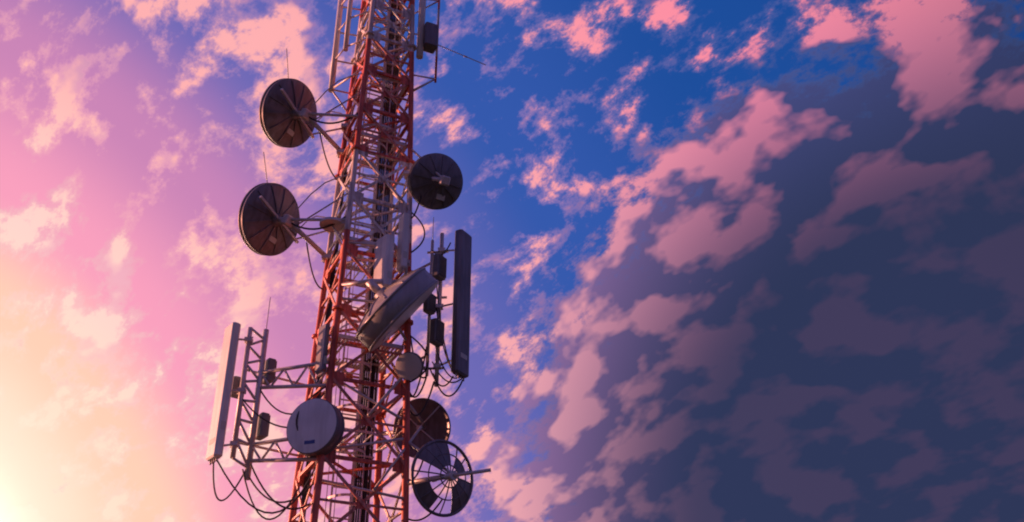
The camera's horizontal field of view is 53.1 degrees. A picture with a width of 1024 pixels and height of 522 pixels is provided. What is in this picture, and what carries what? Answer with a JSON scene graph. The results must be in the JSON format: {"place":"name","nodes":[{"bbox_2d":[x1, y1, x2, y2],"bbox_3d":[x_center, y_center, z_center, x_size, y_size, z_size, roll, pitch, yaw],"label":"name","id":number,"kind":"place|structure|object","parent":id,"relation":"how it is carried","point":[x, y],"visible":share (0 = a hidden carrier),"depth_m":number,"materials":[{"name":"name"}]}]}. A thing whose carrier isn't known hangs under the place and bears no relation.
{"place":"outdoors","nodes":[
{"label":"outdoors","id":0,"kind":"place"},
{"bbox_2d":[0,0,1023,521],"label":"sky","id":1,"kind":"structure","parent":0,"point":[732,260],"materials":[{"name":"blue"}]},
{"label":"ground","id":2,"kind":"structure","parent":0,"visible":0},
{"bbox_3d":[-3.150,10.635,16.401,4.000,0.300,4.000,0,-29,0],"label":"tower foundation pad","id":3,"kind":"object","parent":2,"relation":"on","visible":0},
{"bbox_2d":[206,0,490,521],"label":"lattice tower","id":4,"kind":"structure","parent":3,"relation":"on","point":[269,220],"depth_m":21.20,"materials":[{"name":"metal"}]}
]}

